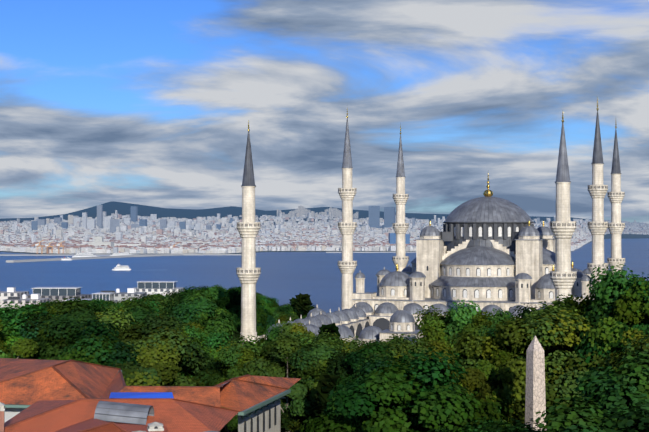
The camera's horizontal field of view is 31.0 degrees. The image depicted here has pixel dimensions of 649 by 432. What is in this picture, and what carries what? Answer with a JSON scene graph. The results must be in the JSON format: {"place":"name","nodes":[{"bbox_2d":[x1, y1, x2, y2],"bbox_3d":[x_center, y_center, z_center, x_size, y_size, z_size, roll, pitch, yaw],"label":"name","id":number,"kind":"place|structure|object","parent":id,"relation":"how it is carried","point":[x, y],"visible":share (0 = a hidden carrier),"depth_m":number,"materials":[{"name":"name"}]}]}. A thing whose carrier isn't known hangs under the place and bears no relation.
{"place":"outdoors","nodes":[
{"label":"outdoors","id":0,"kind":"place"},
{"bbox_2d":[0,358,299,431],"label":"museum roofs","id":1,"kind":"structure","parent":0,"point":[37,395],"depth_m":132.15,"materials":[{"name":"tile"}]},
{"bbox_2d":[219,416,307,431],"bbox_3d":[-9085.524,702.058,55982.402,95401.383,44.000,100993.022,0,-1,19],"label":"ground sheet","id":2,"kind":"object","parent":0,"point":[223,429],"depth_m":211.01,"materials":[{"name":"green plant"}]},
{"bbox_2d":[0,333,19,358],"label":"tree","id":3,"kind":"object","parent":2,"relation":"on","point":[11,352],"visible":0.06,"depth_m":197.75,"materials":[{"name":"green plant"}]},
{"bbox_2d":[0,319,38,358],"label":"tree","id":4,"kind":"object","parent":2,"relation":"on","point":[26,347],"visible":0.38,"depth_m":191.77,"materials":[{"name":"green plant"}]},
{"bbox_2d":[0,301,39,358],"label":"tree","id":5,"kind":"object","parent":2,"relation":"on","point":[15,319],"visible":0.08,"depth_m":202.33,"materials":[{"name":"green plant"}]},
{"bbox_2d":[0,320,42,359],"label":"tree","id":6,"kind":"object","parent":2,"relation":"on","point":[12,343],"visible":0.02,"depth_m":200.23,"materials":[{"name":"green plant"}]},
{"bbox_2d":[2,300,53,358],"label":"tree","id":7,"kind":"object","parent":2,"relation":"on","point":[31,307],"visible":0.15,"depth_m":204.46,"materials":[{"name":"green plant"}]},
{"bbox_2d":[16,302,50,311],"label":"tree","id":8,"kind":"object","parent":2,"relation":"on","point":[40,305],"depth_m":239.63,"materials":[{"name":"green plant"}]},
{"bbox_2d":[45,300,61,308],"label":"tree","id":9,"kind":"object","parent":2,"relation":"on","point":[48,303],"depth_m":277.11,"materials":[{"name":"green plant"}]},
{"bbox_2d":[36,299,94,359],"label":"tree","id":10,"kind":"object","parent":2,"relation":"on","point":[53,310],"visible":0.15,"depth_m":202.40,"materials":[{"name":"green plant"}]},
{"bbox_2d":[16,297,119,359],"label":"tree","id":11,"kind":"object","parent":2,"relation":"on","point":[75,313],"visible":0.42,"depth_m":197.01,"materials":[{"name":"green plant"}]},
{"bbox_2d":[0,287,183,308],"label":"hotels","id":12,"kind":"object","parent":2,"relation":"on","point":[4,295],"visible":0.19,"depth_m":513.05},
{"bbox_2d":[7,281,177,300],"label":"roof terraces","id":13,"kind":"object","parent":12,"relation":"on","point":[38,292],"visible":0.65,"depth_m":497.23,"materials":[{"name":"white glass"}]},
{"bbox_2d":[90,301,108,314],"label":"tree","id":14,"kind":"object","parent":2,"relation":"on","point":[97,308],"depth_m":238.90,"materials":[{"name":"green plant"}]},
{"bbox_2d":[58,318,141,368],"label":"tree","id":15,"kind":"object","parent":2,"relation":"on","point":[94,343],"visible":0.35,"depth_m":182.86,"materials":[{"name":"green plant"}]},
{"bbox_2d":[89,298,112,305],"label":"tree","id":16,"kind":"object","parent":2,"relation":"on","point":[102,302],"depth_m":360.09,"materials":[{"name":"green plant"}]},
{"bbox_2d":[93,306,134,338],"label":"tree","id":17,"kind":"object","parent":2,"relation":"on","point":[116,318],"visible":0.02,"depth_m":212.09,"materials":[{"name":"green plant"}]},
{"bbox_2d":[117,296,139,305],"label":"tree","id":18,"kind":"object","parent":2,"relation":"on","point":[126,300],"depth_m":265.05,"materials":[{"name":"green plant"}]},
{"bbox_2d":[111,299,162,327],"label":"tree","id":19,"kind":"object","parent":2,"relation":"on","point":[157,310],"depth_m":228.48,"materials":[{"name":"green plant"}]},
{"bbox_2d":[104,298,171,342],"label":"tree","id":20,"kind":"object","parent":2,"relation":"on","point":[138,309],"visible":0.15,"depth_m":217.58,"materials":[{"name":"green plant"}]},
{"bbox_2d":[133,294,151,300],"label":"tree","id":21,"kind":"object","parent":2,"relation":"on","point":[145,296],"depth_m":309.61,"materials":[{"name":"green plant"}]},
{"bbox_2d":[144,294,177,320],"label":"tree","id":22,"kind":"object","parent":2,"relation":"on","point":[162,302],"visible":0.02,"depth_m":258.64,"materials":[{"name":"green plant"}]},
{"bbox_2d":[111,311,218,385],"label":"tree","id":23,"kind":"object","parent":2,"relation":"on","point":[161,344],"visible":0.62,"depth_m":185.91,"materials":[{"name":"green plant"}]},
{"bbox_2d":[161,289,184,304],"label":"tree","id":24,"kind":"object","parent":2,"relation":"on","point":[174,295],"visible":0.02,"depth_m":294.28,"materials":[{"name":"green plant"}]},
{"bbox_2d":[177,285,196,303],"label":"tree","id":25,"kind":"object","parent":2,"relation":"on","point":[183,295],"depth_m":278.67,"materials":[{"name":"green plant"}]},
{"bbox_2d":[176,327,204,365],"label":"tree","id":26,"kind":"object","parent":2,"relation":"on","point":[193,332],"visible":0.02,"depth_m":208.58,"materials":[{"name":"green plant"}]},
{"bbox_2d":[182,325,208,342],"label":"tree","id":27,"kind":"object","parent":2,"relation":"on","point":[196,332],"depth_m":216.23,"materials":[{"name":"green plant"}]},
{"bbox_2d":[168,321,226,344],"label":"tree","id":28,"kind":"object","parent":2,"relation":"on","point":[191,325],"depth_m":219.55,"materials":[{"name":"green plant"}]},
{"bbox_2d":[161,288,241,342],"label":"tree","id":29,"kind":"object","parent":2,"relation":"on","point":[201,306],"visible":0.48,"depth_m":229.16,"materials":[{"name":"green plant"}]},
{"bbox_2d":[176,330,231,377],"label":"tree","id":30,"kind":"object","parent":2,"relation":"on","point":[215,341],"visible":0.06,"depth_m":201.02,"materials":[{"name":"green plant"}]},
{"bbox_2d":[182,297,233,320],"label":"tree","id":31,"kind":"object","parent":2,"relation":"on","point":[219,308],"depth_m":254.57,"materials":[{"name":"green plant"}]},
{"bbox_2d":[192,359,224,385],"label":"tree","id":32,"kind":"object","parent":2,"relation":"on","point":[211,369],"visible":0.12,"depth_m":193.33,"materials":[{"name":"green plant"}]},
{"bbox_2d":[204,286,225,303],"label":"tree","id":33,"kind":"object","parent":2,"relation":"on","point":[217,292],"visible":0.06,"depth_m":315.86,"materials":[{"name":"green plant"}]},
{"bbox_2d":[201,311,242,343],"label":"tree","id":34,"kind":"object","parent":2,"relation":"on","point":[236,337],"depth_m":233.16,"materials":[{"name":"green plant"}]},
{"bbox_2d":[190,335,264,431],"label":"tree","id":35,"kind":"object","parent":2,"relation":"on","point":[248,344],"visible":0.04,"depth_m":202.53,"materials":[{"name":"green plant"}]},
{"bbox_2d":[225,286,240,301],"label":"tree","id":36,"kind":"object","parent":2,"relation":"on","point":[230,291],"depth_m":300.46,"materials":[{"name":"green plant"}]},
{"bbox_2d":[216,289,268,336],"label":"tree","id":37,"kind":"object","parent":2,"relation":"on","point":[234,305],"visible":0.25,"depth_m":276.50,"materials":[{"name":"green plant"}]},
{"bbox_2d":[207,346,281,430],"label":"tree","id":38,"kind":"object","parent":2,"relation":"on","point":[234,360],"visible":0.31,"depth_m":186.63,"materials":[{"name":"green plant"}]},
{"bbox_2d":[256,294,269,299],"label":"tree","id":39,"kind":"object","parent":2,"relation":"on","point":[259,297],"visible":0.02,"depth_m":370.06,"materials":[{"name":"green plant"}]},
{"bbox_2d":[256,299,275,330],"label":"tree","id":40,"kind":"object","parent":2,"relation":"on","point":[270,319],"visible":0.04,"depth_m":280.37,"materials":[{"name":"green plant"}]},
{"bbox_2d":[259,297,275,314],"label":"tree","id":41,"kind":"object","parent":2,"relation":"on","point":[268,305],"visible":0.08,"depth_m":322.26,"materials":[{"name":"green plant"}]},
{"bbox_2d":[253,323,283,346],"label":"tree","id":42,"kind":"object","parent":2,"relation":"on","point":[273,333],"visible":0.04,"depth_m":228.96,"materials":[{"name":"green plant"}]},
{"bbox_2d":[253,332,311,431],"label":"tree","id":43,"kind":"object","parent":2,"relation":"on","point":[266,355],"visible":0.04,"depth_m":202.13,"materials":[{"name":"green plant"}]},
{"bbox_2d":[240,332,328,431],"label":"tree","id":44,"kind":"object","parent":2,"relation":"on","point":[285,347],"visible":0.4,"depth_m":185.14,"materials":[{"name":"green plant"}]},
{"bbox_2d":[271,304,298,320],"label":"tree","id":45,"kind":"object","parent":2,"relation":"on","point":[281,310],"visible":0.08,"depth_m":312.45,"materials":[{"name":"green plant"}]},
{"bbox_2d":[275,314,298,323],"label":"tree","id":46,"kind":"object","parent":2,"relation":"on","point":[285,318],"visible":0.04,"depth_m":306.80,"materials":[{"name":"green plant"}]},
{"bbox_2d":[289,297,297,309],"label":"tree","id":47,"kind":"object","parent":2,"relation":"on","point":[293,301],"depth_m":337.89,"materials":[{"name":"green plant"}]},
{"bbox_2d":[278,320,314,341],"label":"tall tree","id":48,"kind":"object","parent":2,"relation":"on","point":[288,327],"visible":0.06,"depth_m":224.33,"materials":[{"name":"green plant"}]},
{"bbox_2d":[293,293,312,317],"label":"tree","id":49,"kind":"object","parent":2,"relation":"on","point":[304,303],"visible":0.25,"depth_m":327.80,"materials":[{"name":"green plant"}]},
{"bbox_2d":[275,331,330,431],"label":"tree","id":50,"kind":"object","parent":2,"relation":"on","point":[305,341],"visible":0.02,"depth_m":194.85,"materials":[{"name":"green plant"}]},
{"bbox_2d":[288,334,342,424],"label":"tree","id":51,"kind":"object","parent":2,"relation":"on","point":[327,347],"visible":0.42,"depth_m":182.27,"materials":[{"name":"green plant"}]},
{"bbox_2d":[286,333,350,418],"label":"tree","id":52,"kind":"object","parent":2,"relation":"on","point":[309,391],"visible":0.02,"depth_m":192.32,"materials":[{"name":"green plant"}]},
{"bbox_2d":[312,372,340,423],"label":"tree","id":53,"kind":"object","parent":2,"relation":"on","point":[326,384],"visible":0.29,"depth_m":167.69,"materials":[{"name":"green plant"}]},
{"bbox_2d":[318,323,340,336],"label":"tree","id":54,"kind":"object","parent":2,"relation":"on","point":[332,328],"visible":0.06,"depth_m":234.03,"materials":[{"name":"green plant"}]},
{"bbox_2d":[313,329,347,342],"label":"tree","id":55,"kind":"object","parent":2,"relation":"on","point":[330,336],"visible":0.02,"depth_m":232.38,"materials":[{"name":"green plant"}]},
{"bbox_2d":[340,335,366,354],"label":"tree","id":56,"kind":"object","parent":2,"relation":"on","point":[349,345],"visible":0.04,"depth_m":206.89,"materials":[{"name":"green plant"}]},
{"bbox_2d":[326,341,384,379],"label":"tree","id":57,"kind":"object","parent":2,"relation":"on","point":[342,365],"visible":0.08,"depth_m":175.32,"materials":[{"name":"green plant"}]},
{"bbox_2d":[323,354,400,431],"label":"tree","id":58,"kind":"object","parent":2,"relation":"on","point":[331,410],"visible":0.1,"depth_m":147.90,"materials":[{"name":"green plant"}]},
{"bbox_2d":[334,341,412,390],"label":"tree","id":59,"kind":"object","parent":2,"relation":"on","point":[353,359],"visible":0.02,"depth_m":168.66,"materials":[{"name":"green plant"}]},
{"bbox_2d":[354,350,398,381],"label":"tree","id":60,"kind":"object","parent":2,"relation":"on","point":[377,354],"visible":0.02,"depth_m":165.56,"materials":[{"name":"green plant"}]},
{"bbox_2d":[355,357,413,376],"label":"tree","id":61,"kind":"object","parent":2,"relation":"on","point":[358,369],"depth_m":153.75,"materials":[{"name":"green plant"}]},
{"bbox_2d":[386,335,400,343],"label":"tree","id":62,"kind":"object","parent":2,"relation":"on","point":[393,338],"depth_m":207.32,"materials":[{"name":"green plant"}]},
{"bbox_2d":[380,333,423,359],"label":"tree","id":63,"kind":"object","parent":2,"relation":"on","point":[394,349],"visible":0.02,"depth_m":186.82,"materials":[{"name":"green plant"}]},
{"bbox_2d":[299,347,513,431],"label":"tree","id":64,"kind":"object","parent":2,"relation":"on","point":[404,399],"visible":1,"depth_m":119.70,"materials":[{"name":"green plant"}]},
{"bbox_2d":[413,305,454,333],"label":"tall tree","id":65,"kind":"object","parent":2,"relation":"on","point":[428,315],"visible":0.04,"depth_m":216.10,"materials":[{"name":"green plant"}]},
{"bbox_2d":[423,427,453,431],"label":"tree","id":66,"kind":"object","parent":2,"relation":"on","point":[443,429],"visible":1,"depth_m":109.92,"materials":[{"name":"green plant"}]},
{"bbox_2d":[398,337,486,394],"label":"tree","id":67,"kind":"object","parent":2,"relation":"on","point":[473,378],"visible":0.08,"depth_m":168.12,"materials":[{"name":"green plant"}]},
{"bbox_2d":[417,299,480,356],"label":"tall tree","id":68,"kind":"object","parent":2,"relation":"on","point":[460,318],"visible":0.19,"depth_m":206.50,"materials":[{"name":"green plant"}]},
{"bbox_2d":[431,381,501,426],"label":"tree","id":69,"kind":"object","parent":2,"relation":"on","point":[469,395],"depth_m":134.69,"materials":[{"name":"green plant"}]},
{"bbox_2d":[462,417,503,431],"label":"tree","id":70,"kind":"object","parent":2,"relation":"on","point":[479,426],"visible":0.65,"depth_m":115.14,"materials":[{"name":"green plant"}]},
{"bbox_2d":[462,308,524,352],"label":"tall tree","id":71,"kind":"object","parent":2,"relation":"on","point":[482,320],"visible":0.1,"depth_m":200.65,"materials":[{"name":"green plant"}]},
{"bbox_2d":[478,366,524,424],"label":"tree","id":72,"kind":"object","parent":2,"relation":"on","point":[485,390],"visible":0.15,"depth_m":179.53,"materials":[{"name":"green plant"}]},
{"bbox_2d":[467,325,550,391],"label":"tree","id":73,"kind":"object","parent":2,"relation":"on","point":[488,369],"visible":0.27,"depth_m":184.22,"materials":[{"name":"green plant"}]},
{"bbox_2d":[488,418,546,431],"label":"tree","id":74,"kind":"object","parent":2,"relation":"on","point":[519,423],"visible":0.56,"depth_m":97.86,"materials":[{"name":"green plant"}]},
{"bbox_2d":[446,301,605,424],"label":"tree","id":75,"kind":"object","parent":2,"relation":"on","point":[553,326],"visible":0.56,"depth_m":178.26,"materials":[{"name":"green plant"}]},
{"bbox_2d":[512,303,540,325],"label":"tall tree","id":76,"kind":"object","parent":2,"relation":"on","point":[525,310],"visible":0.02,"depth_m":211.34,"materials":[{"name":"green plant"}]},
{"bbox_2d":[525,336,545,430],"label":"obelisk of theodosius","id":77,"kind":"object","parent":2,"relation":"on","point":[535,399],"visible":1,"depth_m":162.10,"materials":[{"name":"stone"}]},
{"bbox_2d":[476,394,612,431],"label":"tree","id":78,"kind":"object","parent":2,"relation":"on","point":[571,419],"visible":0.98,"depth_m":90.25,"materials":[{"name":"green plant"}]},
{"bbox_2d":[540,293,580,359],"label":"tall tree","id":79,"kind":"object","parent":2,"relation":"on","point":[559,302],"depth_m":195.62,"materials":[{"name":"green plant"}]},
{"bbox_2d":[550,271,635,359],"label":"tall tree","id":80,"kind":"object","parent":2,"relation":"on","point":[592,292],"depth_m":189.03,"materials":[{"name":"green plant"}]},
{"bbox_2d":[560,263,648,355],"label":"tall tree","id":81,"kind":"object","parent":2,"relation":"on","point":[611,284],"visible":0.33,"depth_m":179.58,"materials":[{"name":"green plant"}]},
{"bbox_2d":[571,350,648,427],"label":"tree","id":82,"kind":"object","parent":2,"relation":"on","point":[611,389],"visible":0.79,"depth_m":102.96,"materials":[{"name":"green plant"}]},
{"bbox_2d":[572,272,648,373],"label":"tall tree","id":83,"kind":"object","parent":2,"relation":"on","point":[643,297],"visible":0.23,"depth_m":173.78,"materials":[{"name":"green plant"}]},
{"bbox_2d":[596,400,648,431],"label":"tree","id":84,"kind":"object","parent":2,"relation":"on","point":[627,423],"visible":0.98,"depth_m":88.98,"materials":[{"name":"green plant"}]},
{"bbox_2d":[596,324,648,373],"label":"tree","id":85,"kind":"object","parent":2,"relation":"on","point":[606,361],"visible":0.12,"depth_m":170.37,"materials":[{"name":"green plant"}]},
{"bbox_2d":[609,327,648,374],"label":"tree","id":86,"kind":"object","parent":2,"relation":"on","point":[643,345],"visible":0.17,"depth_m":158.51,"materials":[{"name":"green plant"}]},
{"bbox_2d":[0,238,648,312],"bbox_3d":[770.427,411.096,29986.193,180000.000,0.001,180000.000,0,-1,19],"label":"sea","id":87,"kind":"structure","parent":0,"point":[284,277],"depth_m":1889.52,"materials":[{"name":"liquid"}]},
{"bbox_2d":[72,250,95,256],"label":"ferry","id":88,"kind":"object","parent":87,"relation":"on","point":[88,254],"visible":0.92,"depth_m":2732.44,"materials":[{"name":"grey metal"}]},
{"bbox_2d":[110,251,130,255],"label":"ferry","id":89,"kind":"object","parent":87,"relation":"on","point":[119,253],"visible":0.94,"depth_m":2868.73,"materials":[{"name":"grey metal"}]},
{"bbox_2d":[112,264,130,269],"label":"ferry","id":90,"kind":"object","parent":87,"relation":"on","point":[121,267],"visible":0.92,"depth_m":1897.20,"materials":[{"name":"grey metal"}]},
{"bbox_2d":[0,252,415,262],"bbox_3d":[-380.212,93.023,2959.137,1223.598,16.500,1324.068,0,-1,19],"label":"shoreline","id":91,"kind":"structure","parent":87,"relation":"on","point":[80,258],"depth_m":2937.87,"materials":[{"name":"grey concrete"}]},
{"bbox_2d":[0,201,648,253],"bbox_3d":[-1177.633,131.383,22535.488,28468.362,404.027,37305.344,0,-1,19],"label":"asian shore terrain","id":92,"kind":"structure","parent":0,"point":[109,208],"depth_m":10985.22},
{"bbox_2d":[33,240,177,253],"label":"port cranes","id":93,"kind":"object","parent":92,"relation":"on","point":[42,246],"visible":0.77,"depth_m":3074.96,"materials":[{"name":"grey"}]},
{"bbox_2d":[32,205,555,245],"bbox_3d":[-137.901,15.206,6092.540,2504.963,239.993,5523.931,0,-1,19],"label":"city buildings","id":94,"kind":"structure","parent":92,"relation":"on","point":[110,223],"depth_m":5758.80,"materials":[{"name":"grey concrete"}]},
{"bbox_2d":[0,210,648,253],"bbox_3d":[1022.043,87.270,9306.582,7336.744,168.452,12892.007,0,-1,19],"label":"city buildings","id":95,"kind":"structure","parent":92,"relation":"on","point":[291,234],"depth_m":4641.60,"materials":[{"name":"white concrete"}]},
{"bbox_2d":[0,0,648,223],"label":"sky","id":96,"kind":"structure","parent":0,"point":[141,102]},
{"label":"mosque platform","id":97,"kind":"structure","parent":0,"visible":0},
{"bbox_2d":[236,96,624,344],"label":"mosque","id":98,"kind":"structure","parent":97,"relation":"on","point":[488,252],"depth_m":310.36,"materials":[{"name":"stone"}]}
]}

